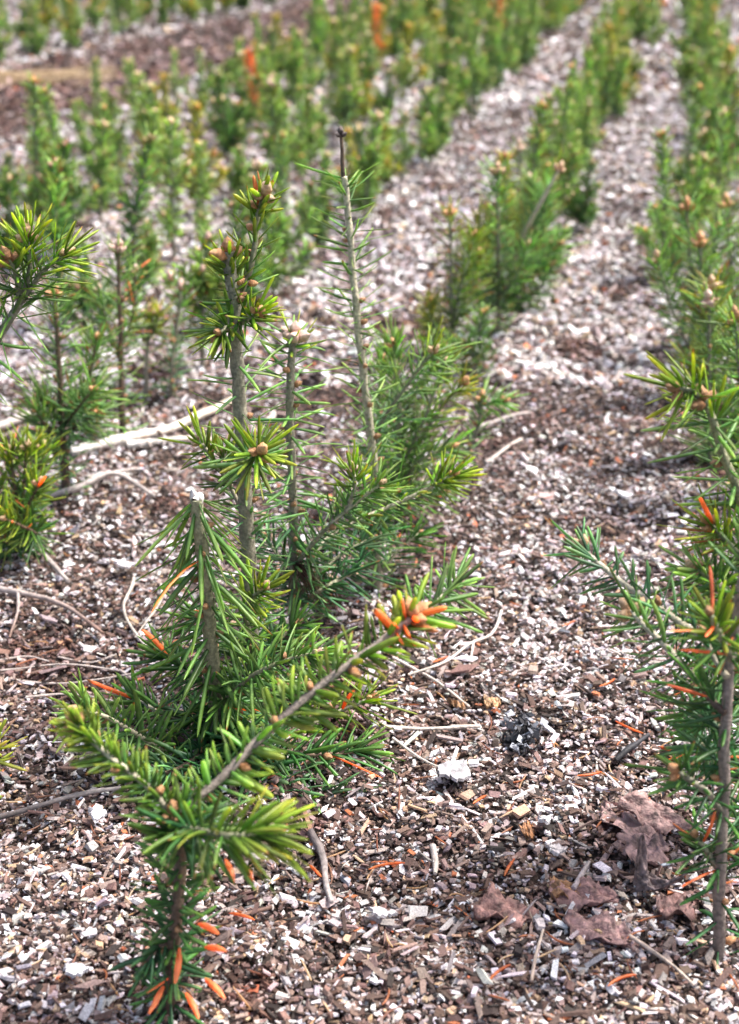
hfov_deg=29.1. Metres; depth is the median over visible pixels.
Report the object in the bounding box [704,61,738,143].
fir seedling
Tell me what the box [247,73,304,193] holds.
fir seedling
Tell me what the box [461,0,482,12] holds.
fir seedling
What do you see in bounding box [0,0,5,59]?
fir seedling
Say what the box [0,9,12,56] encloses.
fir seedling
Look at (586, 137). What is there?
fir seedling
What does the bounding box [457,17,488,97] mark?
fir seedling
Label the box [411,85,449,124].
fir seedling
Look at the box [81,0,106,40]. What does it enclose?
fir seedling
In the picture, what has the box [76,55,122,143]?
fir seedling
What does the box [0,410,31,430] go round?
stick
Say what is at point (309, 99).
fir seedling
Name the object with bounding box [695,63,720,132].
fir seedling
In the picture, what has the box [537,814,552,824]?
wood chip
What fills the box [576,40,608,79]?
fir seedling
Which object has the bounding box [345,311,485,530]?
fir seedling
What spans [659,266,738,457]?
fir seedling
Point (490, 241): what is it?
fir seedling
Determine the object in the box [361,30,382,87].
fir seedling
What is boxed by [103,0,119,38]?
fir seedling
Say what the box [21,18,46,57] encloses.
fir seedling
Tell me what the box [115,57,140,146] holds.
fir seedling
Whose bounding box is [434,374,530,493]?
fir seedling
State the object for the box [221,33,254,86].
fir seedling
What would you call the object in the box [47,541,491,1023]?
fir seedling
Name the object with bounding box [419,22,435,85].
fir seedling
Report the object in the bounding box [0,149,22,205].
fir seedling
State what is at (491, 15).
fir seedling
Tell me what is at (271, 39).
fir seedling
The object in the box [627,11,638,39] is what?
fir seedling
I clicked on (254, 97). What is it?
fir seedling
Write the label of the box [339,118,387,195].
fir seedling
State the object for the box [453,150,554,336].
fir seedling
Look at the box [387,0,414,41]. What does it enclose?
fir seedling
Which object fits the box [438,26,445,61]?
fir seedling
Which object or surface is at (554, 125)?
fir seedling
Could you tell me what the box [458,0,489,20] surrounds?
fir seedling
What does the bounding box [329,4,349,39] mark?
fir seedling
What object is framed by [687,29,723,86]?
fir seedling
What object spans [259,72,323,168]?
fir seedling
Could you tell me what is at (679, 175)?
fir seedling
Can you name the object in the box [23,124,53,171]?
fir seedling
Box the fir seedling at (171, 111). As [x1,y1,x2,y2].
[158,71,179,126]
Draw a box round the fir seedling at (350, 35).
[339,15,363,62]
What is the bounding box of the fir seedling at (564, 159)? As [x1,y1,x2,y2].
[544,138,585,214]
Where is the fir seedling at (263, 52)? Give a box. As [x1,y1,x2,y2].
[247,44,282,132]
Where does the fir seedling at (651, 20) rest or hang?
on the ground at (620, 298)
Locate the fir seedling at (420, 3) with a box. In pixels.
[410,0,425,29]
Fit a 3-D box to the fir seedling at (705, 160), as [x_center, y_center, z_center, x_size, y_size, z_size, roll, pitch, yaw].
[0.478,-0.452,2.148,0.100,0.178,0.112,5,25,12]
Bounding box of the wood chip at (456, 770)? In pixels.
[437,759,470,781]
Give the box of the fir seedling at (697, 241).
[637,219,738,399]
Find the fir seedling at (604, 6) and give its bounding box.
[597,0,627,30]
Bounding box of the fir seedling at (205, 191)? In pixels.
[187,140,219,242]
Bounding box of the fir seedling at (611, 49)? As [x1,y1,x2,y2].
[598,22,617,75]
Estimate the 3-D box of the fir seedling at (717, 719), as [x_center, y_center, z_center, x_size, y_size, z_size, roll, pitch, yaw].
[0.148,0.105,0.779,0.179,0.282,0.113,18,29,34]
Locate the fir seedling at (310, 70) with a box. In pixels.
[280,34,314,88]
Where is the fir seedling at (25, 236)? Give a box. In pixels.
[0,201,105,443]
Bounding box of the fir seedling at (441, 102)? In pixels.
[432,95,450,129]
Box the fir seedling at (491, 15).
[481,0,501,43]
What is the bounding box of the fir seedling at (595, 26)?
[583,17,599,65]
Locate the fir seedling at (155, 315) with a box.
[109,297,177,403]
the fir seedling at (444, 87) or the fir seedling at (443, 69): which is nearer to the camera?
the fir seedling at (444, 87)
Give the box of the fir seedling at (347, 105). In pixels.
[320,43,365,143]
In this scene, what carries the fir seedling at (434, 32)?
on the ground at (620, 298)
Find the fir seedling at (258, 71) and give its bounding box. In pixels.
[253,60,281,121]
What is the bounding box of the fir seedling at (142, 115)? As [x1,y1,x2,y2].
[130,81,188,175]
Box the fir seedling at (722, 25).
[716,22,726,57]
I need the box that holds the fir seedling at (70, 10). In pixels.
[59,0,78,48]
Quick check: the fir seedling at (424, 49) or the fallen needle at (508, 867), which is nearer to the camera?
the fallen needle at (508, 867)
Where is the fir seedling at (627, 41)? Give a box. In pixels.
[623,34,636,58]
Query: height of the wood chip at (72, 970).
0.007 m
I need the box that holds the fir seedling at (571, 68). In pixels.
[557,59,606,152]
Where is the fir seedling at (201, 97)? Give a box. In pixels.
[182,45,215,113]
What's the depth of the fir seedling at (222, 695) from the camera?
0.93 m
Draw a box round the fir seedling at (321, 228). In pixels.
[293,176,337,260]
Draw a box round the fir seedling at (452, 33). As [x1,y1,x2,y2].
[440,5,463,52]
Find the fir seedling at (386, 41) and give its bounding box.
[367,3,394,64]
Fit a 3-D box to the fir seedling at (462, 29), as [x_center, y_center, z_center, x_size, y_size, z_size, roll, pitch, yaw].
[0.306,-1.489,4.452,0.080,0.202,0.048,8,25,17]
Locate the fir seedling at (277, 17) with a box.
[265,11,291,56]
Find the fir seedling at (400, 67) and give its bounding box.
[392,40,415,105]
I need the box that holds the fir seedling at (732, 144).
[705,98,738,185]
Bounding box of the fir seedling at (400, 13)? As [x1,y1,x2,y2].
[388,0,416,48]
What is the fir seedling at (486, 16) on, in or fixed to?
on the ground at (620, 298)
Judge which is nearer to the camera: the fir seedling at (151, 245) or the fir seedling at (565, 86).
the fir seedling at (151, 245)
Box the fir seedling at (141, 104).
[131,71,166,165]
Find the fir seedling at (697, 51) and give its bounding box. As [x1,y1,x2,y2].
[691,48,701,81]
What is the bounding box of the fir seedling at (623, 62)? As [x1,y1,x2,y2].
[609,45,632,120]
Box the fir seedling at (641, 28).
[632,0,650,40]
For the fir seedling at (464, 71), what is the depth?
3.67 m
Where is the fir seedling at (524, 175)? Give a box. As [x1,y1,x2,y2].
[515,159,535,186]
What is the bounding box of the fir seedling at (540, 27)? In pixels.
[527,0,551,42]
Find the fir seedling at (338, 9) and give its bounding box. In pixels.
[325,0,351,31]
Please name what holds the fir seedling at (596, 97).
on the ground at (620, 298)
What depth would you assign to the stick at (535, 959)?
0.78 m
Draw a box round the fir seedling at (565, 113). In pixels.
[540,79,593,197]
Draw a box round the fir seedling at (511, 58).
[486,0,521,80]
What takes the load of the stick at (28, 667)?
on the ground at (620, 298)
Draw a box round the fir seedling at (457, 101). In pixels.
[433,38,472,123]
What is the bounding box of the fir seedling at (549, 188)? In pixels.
[465,143,590,315]
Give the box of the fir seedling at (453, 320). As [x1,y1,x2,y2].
[409,197,498,360]
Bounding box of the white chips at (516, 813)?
[0,307,738,1023]
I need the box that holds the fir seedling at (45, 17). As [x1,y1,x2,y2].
[30,0,58,35]
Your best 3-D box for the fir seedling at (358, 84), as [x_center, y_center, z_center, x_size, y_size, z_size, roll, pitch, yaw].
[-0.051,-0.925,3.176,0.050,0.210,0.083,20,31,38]
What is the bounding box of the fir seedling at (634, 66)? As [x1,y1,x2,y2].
[626,48,645,94]
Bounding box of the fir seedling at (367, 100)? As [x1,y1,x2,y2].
[332,43,376,136]
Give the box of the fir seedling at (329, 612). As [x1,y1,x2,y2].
[322,575,352,622]
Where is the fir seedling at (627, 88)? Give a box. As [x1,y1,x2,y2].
[610,47,642,113]
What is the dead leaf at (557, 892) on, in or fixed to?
on the dead leaf at (592, 888)
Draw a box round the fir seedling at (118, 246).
[74,228,161,440]
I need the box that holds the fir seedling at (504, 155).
[482,147,533,263]
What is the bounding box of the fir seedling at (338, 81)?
[318,50,354,124]
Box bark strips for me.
[0,308,738,1023]
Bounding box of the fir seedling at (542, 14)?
[530,4,548,41]
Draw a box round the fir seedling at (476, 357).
[431,296,501,382]
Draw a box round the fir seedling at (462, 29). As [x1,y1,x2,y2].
[457,4,476,67]
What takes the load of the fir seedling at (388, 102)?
on the ground at (620, 298)
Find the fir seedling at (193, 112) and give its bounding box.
[165,97,231,214]
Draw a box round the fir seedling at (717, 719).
[543,506,738,973]
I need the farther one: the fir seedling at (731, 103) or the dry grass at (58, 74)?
the dry grass at (58, 74)
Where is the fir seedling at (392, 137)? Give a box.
[365,108,399,174]
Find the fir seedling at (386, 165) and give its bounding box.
[377,122,403,191]
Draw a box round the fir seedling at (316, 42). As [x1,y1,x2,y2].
[308,5,328,87]
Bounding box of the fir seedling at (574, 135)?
[558,100,584,184]
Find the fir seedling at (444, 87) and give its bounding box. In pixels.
[434,79,454,121]
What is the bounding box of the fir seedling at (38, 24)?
[25,15,49,48]
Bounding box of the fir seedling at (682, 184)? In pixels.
[676,167,722,249]
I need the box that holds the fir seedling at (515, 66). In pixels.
[509,17,527,75]
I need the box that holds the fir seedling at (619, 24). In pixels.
[611,7,623,39]
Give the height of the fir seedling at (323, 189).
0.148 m
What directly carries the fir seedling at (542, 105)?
on the distant wood chips at (599, 260)
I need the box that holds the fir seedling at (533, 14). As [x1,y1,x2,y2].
[527,0,539,53]
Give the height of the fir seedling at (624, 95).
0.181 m
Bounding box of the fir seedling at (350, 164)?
[330,123,364,194]
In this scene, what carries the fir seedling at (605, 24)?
on the ground at (620, 298)
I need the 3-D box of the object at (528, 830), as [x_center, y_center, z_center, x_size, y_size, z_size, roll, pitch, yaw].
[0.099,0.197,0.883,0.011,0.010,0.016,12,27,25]
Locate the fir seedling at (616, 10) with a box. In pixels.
[593,0,626,59]
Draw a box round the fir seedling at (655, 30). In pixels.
[646,10,663,51]
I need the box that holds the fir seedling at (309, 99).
[295,92,320,166]
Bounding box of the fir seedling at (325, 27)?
[317,0,344,47]
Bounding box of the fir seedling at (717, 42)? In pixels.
[703,31,726,83]
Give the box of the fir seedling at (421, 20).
[412,0,425,39]
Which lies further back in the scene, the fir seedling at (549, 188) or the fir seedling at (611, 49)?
the fir seedling at (611, 49)
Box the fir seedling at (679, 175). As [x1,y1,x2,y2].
[654,78,714,202]
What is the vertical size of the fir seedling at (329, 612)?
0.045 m
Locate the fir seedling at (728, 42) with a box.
[719,38,735,74]
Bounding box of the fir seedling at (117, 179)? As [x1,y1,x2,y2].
[83,101,134,202]
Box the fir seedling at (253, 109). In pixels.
[235,83,262,142]
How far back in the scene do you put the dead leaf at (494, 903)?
0.82 m
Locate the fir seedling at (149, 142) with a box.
[106,120,167,301]
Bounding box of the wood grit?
[0,406,738,1023]
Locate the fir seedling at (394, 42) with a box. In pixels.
[381,10,409,57]
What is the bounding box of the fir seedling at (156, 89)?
[134,84,177,159]
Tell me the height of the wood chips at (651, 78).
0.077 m
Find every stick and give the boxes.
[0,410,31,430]
[0,586,103,637]
[0,655,48,661]
[0,663,119,671]
[0,786,120,819]
[10,672,135,684]
[26,693,113,700]
[36,548,69,582]
[40,467,155,498]
[58,654,116,663]
[70,396,231,456]
[118,669,159,702]
[122,576,162,644]
[233,906,272,920]
[306,828,333,903]
[383,724,480,730]
[392,656,469,706]
[392,737,437,767]
[408,610,502,675]
[429,843,438,875]
[480,411,530,427]
[484,438,521,463]
[530,929,543,981]
[570,860,590,890]
[613,733,649,761]
[628,934,694,985]
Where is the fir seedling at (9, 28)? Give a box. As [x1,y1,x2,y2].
[0,0,17,42]
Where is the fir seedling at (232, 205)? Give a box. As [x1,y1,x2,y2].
[217,193,269,305]
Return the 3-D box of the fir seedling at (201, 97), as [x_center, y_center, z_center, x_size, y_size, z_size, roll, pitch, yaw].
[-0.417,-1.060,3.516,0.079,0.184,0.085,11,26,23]
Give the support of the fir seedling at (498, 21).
on the ground at (620, 298)
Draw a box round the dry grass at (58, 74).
[0,61,119,88]
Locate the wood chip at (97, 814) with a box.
[88,805,106,821]
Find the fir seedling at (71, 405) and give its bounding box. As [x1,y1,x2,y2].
[4,272,130,496]
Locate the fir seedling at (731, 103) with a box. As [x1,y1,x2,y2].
[717,79,738,143]
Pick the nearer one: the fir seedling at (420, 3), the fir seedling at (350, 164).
the fir seedling at (350, 164)
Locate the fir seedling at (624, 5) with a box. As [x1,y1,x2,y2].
[608,0,631,12]
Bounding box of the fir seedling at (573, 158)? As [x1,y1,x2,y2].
[551,149,585,224]
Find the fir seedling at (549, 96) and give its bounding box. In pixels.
[528,89,565,163]
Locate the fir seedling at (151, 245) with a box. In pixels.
[122,212,165,276]
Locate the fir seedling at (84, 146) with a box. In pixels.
[66,99,97,156]
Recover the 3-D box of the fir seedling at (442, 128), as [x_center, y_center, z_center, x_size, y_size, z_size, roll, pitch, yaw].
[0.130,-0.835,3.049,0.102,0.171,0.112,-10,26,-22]
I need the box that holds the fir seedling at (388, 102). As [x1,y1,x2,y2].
[372,67,398,116]
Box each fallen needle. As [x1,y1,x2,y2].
[230,912,254,919]
[309,864,321,876]
[369,862,404,869]
[433,656,448,662]
[473,795,486,803]
[490,964,510,979]
[504,858,514,875]
[577,771,601,775]
[600,678,614,685]
[608,974,635,985]
[616,721,642,732]
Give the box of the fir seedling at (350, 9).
[345,0,354,38]
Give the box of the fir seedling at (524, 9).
[512,0,543,57]
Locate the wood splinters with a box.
[0,292,738,1023]
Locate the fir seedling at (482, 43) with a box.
[475,24,488,61]
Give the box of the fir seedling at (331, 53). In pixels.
[324,16,345,79]
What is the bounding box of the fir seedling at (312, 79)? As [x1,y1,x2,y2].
[284,37,322,97]
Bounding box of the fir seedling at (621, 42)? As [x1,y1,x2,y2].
[618,38,625,49]
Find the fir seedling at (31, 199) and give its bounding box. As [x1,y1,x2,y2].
[0,70,64,242]
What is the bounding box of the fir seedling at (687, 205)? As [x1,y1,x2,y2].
[655,186,738,359]
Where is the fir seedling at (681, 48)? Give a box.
[667,0,696,61]
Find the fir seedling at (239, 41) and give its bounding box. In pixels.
[228,38,244,92]
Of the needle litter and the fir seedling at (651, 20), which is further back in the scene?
the fir seedling at (651, 20)
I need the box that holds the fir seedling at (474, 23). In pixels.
[465,15,481,34]
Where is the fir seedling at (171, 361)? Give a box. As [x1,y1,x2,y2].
[151,326,188,399]
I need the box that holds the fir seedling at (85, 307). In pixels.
[58,232,116,352]
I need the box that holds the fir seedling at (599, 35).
[593,28,610,88]
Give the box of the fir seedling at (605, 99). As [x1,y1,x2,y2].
[597,64,621,132]
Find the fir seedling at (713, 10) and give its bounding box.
[704,4,719,55]
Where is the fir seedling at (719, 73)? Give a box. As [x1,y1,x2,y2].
[703,60,731,108]
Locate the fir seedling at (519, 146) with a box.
[507,136,528,200]
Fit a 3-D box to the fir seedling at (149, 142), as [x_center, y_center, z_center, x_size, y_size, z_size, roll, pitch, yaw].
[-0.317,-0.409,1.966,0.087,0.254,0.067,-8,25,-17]
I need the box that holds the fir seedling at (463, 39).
[453,16,470,57]
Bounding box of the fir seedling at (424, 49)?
[416,31,439,66]
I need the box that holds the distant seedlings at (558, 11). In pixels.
[16,0,722,37]
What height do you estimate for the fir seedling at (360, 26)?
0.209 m
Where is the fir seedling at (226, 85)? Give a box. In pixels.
[213,63,231,98]
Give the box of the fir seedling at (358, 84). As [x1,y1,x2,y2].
[337,52,364,126]
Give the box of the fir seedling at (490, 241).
[463,207,510,287]
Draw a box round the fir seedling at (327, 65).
[316,16,343,79]
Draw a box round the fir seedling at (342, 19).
[336,17,349,46]
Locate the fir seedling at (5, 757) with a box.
[0,718,26,821]
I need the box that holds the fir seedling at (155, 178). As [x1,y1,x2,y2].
[147,108,168,199]
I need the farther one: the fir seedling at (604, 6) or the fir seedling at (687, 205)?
the fir seedling at (604, 6)
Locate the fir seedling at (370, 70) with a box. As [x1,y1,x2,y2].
[352,41,377,91]
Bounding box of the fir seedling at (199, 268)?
[159,221,242,368]
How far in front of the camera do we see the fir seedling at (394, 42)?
4.70 m
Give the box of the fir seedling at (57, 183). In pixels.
[33,146,78,331]
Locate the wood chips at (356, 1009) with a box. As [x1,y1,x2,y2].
[0,337,738,1023]
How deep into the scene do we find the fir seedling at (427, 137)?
2.96 m
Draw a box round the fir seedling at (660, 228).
[628,125,694,283]
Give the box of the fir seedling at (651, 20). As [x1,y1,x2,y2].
[644,2,668,41]
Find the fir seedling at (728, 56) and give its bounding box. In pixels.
[713,43,738,105]
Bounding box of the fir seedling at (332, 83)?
[325,45,364,104]
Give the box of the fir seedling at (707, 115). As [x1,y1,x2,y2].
[686,107,718,165]
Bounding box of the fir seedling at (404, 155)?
[386,109,418,188]
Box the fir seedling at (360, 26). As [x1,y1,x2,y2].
[343,6,367,63]
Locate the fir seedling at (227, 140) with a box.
[209,90,247,156]
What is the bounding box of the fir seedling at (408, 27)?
[387,20,428,97]
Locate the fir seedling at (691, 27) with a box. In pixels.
[685,14,695,39]
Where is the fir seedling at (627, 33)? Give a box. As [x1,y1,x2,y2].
[618,9,632,42]
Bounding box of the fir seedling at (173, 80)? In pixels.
[168,46,190,117]
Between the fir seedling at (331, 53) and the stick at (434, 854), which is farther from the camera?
the fir seedling at (331, 53)
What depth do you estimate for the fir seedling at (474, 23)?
4.95 m
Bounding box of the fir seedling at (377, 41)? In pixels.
[364,2,387,68]
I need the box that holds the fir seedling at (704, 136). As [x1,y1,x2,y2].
[667,123,732,205]
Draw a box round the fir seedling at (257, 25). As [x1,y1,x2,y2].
[247,11,279,83]
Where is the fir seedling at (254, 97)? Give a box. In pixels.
[238,46,263,132]
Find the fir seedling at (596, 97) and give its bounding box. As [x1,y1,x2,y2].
[591,80,610,129]
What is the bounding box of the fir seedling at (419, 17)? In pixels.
[415,4,425,41]
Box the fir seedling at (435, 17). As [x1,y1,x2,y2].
[417,8,448,76]
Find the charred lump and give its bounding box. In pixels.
[499,698,547,754]
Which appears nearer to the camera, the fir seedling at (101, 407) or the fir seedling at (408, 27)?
the fir seedling at (101, 407)
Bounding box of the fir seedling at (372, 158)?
[325,109,390,223]
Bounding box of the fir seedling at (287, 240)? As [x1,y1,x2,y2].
[250,130,322,275]
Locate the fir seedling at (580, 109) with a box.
[570,73,586,123]
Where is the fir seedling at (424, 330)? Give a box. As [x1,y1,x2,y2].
[412,284,446,347]
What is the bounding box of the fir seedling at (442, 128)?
[412,81,454,152]
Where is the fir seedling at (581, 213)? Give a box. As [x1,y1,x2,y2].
[559,154,604,232]
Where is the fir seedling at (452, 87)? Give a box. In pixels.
[435,64,458,127]
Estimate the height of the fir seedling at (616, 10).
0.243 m
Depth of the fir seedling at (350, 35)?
4.19 m
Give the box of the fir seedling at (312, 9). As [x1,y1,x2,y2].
[301,0,323,56]
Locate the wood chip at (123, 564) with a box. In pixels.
[113,559,135,568]
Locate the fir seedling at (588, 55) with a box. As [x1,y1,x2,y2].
[578,40,599,135]
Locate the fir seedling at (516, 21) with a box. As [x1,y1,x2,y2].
[499,0,531,44]
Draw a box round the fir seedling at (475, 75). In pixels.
[461,39,484,118]
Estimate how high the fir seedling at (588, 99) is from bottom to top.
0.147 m
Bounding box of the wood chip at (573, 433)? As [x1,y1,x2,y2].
[566,430,576,435]
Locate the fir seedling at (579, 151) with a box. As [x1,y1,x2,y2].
[572,139,588,172]
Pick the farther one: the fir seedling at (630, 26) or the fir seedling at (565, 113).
the fir seedling at (630, 26)
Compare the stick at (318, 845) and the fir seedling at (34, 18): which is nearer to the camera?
the stick at (318, 845)
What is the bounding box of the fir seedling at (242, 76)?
[231,48,260,125]
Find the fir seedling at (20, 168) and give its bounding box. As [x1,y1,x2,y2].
[14,127,52,188]
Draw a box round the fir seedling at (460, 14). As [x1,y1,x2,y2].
[456,10,471,47]
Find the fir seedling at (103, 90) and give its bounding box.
[96,88,122,151]
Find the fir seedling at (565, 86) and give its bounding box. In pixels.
[552,73,581,109]
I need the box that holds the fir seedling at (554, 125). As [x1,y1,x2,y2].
[543,117,566,171]
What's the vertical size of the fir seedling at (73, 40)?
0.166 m
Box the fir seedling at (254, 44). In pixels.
[248,38,262,80]
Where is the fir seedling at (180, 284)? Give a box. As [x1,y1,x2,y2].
[149,270,205,397]
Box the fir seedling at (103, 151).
[74,119,118,217]
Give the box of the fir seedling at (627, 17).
[623,13,633,38]
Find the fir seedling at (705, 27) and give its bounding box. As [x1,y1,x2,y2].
[690,0,726,55]
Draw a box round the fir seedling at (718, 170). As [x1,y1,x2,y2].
[693,102,738,235]
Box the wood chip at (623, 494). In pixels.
[613,490,633,497]
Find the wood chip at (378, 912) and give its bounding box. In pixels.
[368,906,397,918]
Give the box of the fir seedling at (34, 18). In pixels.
[19,0,47,50]
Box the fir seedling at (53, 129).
[35,82,106,236]
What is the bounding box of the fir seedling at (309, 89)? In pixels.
[288,80,319,152]
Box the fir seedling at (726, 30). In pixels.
[718,13,738,62]
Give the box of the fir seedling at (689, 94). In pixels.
[676,55,718,136]
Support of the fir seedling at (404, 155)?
on the ground at (620, 298)
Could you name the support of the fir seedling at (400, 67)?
on the ground at (620, 298)
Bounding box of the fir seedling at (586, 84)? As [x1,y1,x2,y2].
[560,69,597,131]
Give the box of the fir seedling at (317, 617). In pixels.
[303,564,335,629]
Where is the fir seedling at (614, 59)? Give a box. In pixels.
[602,54,619,105]
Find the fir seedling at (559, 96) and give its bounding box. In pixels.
[553,84,569,148]
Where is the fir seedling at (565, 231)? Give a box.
[514,178,573,275]
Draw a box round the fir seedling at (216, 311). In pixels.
[185,257,246,327]
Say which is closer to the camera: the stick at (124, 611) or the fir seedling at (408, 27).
the stick at (124, 611)
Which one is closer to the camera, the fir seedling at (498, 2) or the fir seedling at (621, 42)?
the fir seedling at (621, 42)
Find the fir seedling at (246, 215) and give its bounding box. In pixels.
[231,170,257,231]
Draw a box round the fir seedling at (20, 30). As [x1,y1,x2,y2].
[12,3,31,39]
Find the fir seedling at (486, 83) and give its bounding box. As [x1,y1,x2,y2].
[474,51,496,94]
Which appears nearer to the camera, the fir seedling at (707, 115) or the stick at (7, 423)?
the stick at (7, 423)
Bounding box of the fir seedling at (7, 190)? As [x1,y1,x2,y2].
[0,169,33,268]
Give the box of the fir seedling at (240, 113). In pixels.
[202,65,251,140]
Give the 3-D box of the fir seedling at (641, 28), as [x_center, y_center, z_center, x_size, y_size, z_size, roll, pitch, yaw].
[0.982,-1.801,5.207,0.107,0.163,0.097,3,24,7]
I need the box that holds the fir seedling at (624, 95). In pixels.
[593,49,628,122]
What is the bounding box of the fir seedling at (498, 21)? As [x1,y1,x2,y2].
[486,13,503,40]
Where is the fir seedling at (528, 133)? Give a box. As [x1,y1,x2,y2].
[519,124,558,226]
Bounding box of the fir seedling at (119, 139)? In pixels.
[89,95,128,160]
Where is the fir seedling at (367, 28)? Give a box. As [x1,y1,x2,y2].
[360,23,379,65]
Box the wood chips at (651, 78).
[0,0,738,111]
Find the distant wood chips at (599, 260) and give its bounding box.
[0,75,738,392]
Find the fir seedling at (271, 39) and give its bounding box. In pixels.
[263,21,290,75]
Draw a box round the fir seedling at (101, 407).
[71,368,117,442]
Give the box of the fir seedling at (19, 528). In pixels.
[0,421,73,570]
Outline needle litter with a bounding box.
[0,265,738,1023]
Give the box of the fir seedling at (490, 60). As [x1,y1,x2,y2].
[478,26,506,88]
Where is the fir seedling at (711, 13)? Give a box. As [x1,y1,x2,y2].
[699,1,721,27]
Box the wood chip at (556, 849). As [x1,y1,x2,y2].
[545,842,567,855]
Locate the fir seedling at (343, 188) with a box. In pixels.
[295,126,444,599]
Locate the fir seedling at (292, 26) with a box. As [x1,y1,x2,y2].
[282,22,305,57]
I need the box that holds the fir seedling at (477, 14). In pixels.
[472,0,482,40]
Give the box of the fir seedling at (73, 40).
[59,3,86,50]
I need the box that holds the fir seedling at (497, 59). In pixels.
[488,24,504,90]
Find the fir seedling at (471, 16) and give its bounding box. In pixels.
[456,12,479,67]
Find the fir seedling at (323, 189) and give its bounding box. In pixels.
[288,148,340,229]
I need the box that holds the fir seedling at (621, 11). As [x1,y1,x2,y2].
[613,6,628,53]
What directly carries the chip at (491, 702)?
on the ground at (620, 298)
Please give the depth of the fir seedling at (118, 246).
1.47 m
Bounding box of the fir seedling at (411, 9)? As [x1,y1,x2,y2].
[407,0,417,27]
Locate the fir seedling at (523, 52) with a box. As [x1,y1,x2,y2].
[507,16,538,66]
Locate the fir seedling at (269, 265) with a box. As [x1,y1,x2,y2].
[235,159,319,295]
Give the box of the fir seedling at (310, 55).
[302,38,320,91]
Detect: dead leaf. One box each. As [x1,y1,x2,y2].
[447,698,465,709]
[473,881,538,929]
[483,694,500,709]
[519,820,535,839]
[548,875,580,899]
[548,875,618,912]
[563,909,636,949]
[599,799,655,838]
[616,825,669,867]
[617,790,693,835]
[633,834,685,892]
[655,889,698,923]
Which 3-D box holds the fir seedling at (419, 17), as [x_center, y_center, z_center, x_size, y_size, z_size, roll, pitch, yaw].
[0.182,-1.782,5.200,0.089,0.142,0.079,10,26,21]
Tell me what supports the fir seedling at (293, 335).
on the ground at (620, 298)
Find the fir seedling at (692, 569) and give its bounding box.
[623,349,738,838]
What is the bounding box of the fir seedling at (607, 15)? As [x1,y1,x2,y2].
[589,9,619,51]
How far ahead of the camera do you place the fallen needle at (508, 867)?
0.84 m
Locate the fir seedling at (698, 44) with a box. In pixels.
[681,16,709,59]
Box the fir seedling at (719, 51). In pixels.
[710,40,724,89]
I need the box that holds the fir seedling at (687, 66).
[672,43,705,106]
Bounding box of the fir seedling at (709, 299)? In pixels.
[671,278,736,473]
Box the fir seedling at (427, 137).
[413,111,449,165]
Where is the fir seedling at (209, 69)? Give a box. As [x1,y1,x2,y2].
[201,59,223,97]
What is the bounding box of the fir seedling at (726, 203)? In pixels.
[703,190,738,332]
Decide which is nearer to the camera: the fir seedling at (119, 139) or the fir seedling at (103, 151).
the fir seedling at (103, 151)
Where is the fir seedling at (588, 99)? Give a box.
[580,94,598,138]
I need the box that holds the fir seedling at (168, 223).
[152,116,198,261]
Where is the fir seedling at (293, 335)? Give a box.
[238,309,486,669]
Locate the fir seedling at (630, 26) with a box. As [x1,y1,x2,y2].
[605,0,633,36]
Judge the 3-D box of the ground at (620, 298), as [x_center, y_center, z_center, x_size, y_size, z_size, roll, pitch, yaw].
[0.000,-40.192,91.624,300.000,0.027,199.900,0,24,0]
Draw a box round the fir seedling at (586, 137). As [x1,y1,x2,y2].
[572,100,597,170]
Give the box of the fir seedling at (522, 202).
[500,168,547,267]
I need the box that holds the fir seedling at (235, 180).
[220,141,253,197]
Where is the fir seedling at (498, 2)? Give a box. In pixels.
[488,0,505,32]
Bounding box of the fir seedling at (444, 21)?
[439,2,462,42]
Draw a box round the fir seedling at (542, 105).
[501,94,562,222]
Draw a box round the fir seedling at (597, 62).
[581,53,607,92]
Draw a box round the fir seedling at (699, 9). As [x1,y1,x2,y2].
[691,7,703,24]
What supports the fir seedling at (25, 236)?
on the ground at (620, 298)
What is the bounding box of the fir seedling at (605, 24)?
[593,16,618,61]
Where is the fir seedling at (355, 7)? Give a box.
[350,0,360,25]
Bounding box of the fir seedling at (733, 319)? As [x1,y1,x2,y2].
[692,294,738,501]
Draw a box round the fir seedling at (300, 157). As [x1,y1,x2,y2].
[280,82,328,182]
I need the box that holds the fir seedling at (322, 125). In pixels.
[302,98,333,155]
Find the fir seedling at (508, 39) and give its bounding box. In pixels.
[498,22,518,55]
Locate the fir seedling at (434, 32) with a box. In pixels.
[425,27,442,80]
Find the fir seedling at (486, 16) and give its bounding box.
[482,0,504,25]
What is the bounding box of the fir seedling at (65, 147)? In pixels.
[30,132,94,238]
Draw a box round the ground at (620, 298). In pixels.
[0,0,738,1023]
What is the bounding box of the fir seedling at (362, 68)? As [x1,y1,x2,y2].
[358,62,382,121]
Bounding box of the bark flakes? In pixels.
[0,312,738,1023]
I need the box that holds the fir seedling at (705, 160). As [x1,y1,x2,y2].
[650,150,720,256]
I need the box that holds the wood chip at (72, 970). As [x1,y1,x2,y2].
[63,962,88,977]
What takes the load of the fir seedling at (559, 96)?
on the ground at (620, 298)
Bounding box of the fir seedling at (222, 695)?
[46,489,416,830]
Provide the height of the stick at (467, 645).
0.013 m
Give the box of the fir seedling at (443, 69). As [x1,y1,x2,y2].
[427,35,463,97]
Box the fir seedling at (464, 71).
[440,36,475,101]
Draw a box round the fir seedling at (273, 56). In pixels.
[267,46,279,92]
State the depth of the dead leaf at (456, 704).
1.02 m
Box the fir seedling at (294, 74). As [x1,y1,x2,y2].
[279,29,308,106]
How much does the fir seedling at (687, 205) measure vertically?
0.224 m
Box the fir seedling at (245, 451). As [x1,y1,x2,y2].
[155,167,322,703]
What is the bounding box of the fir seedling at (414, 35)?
[389,1,423,48]

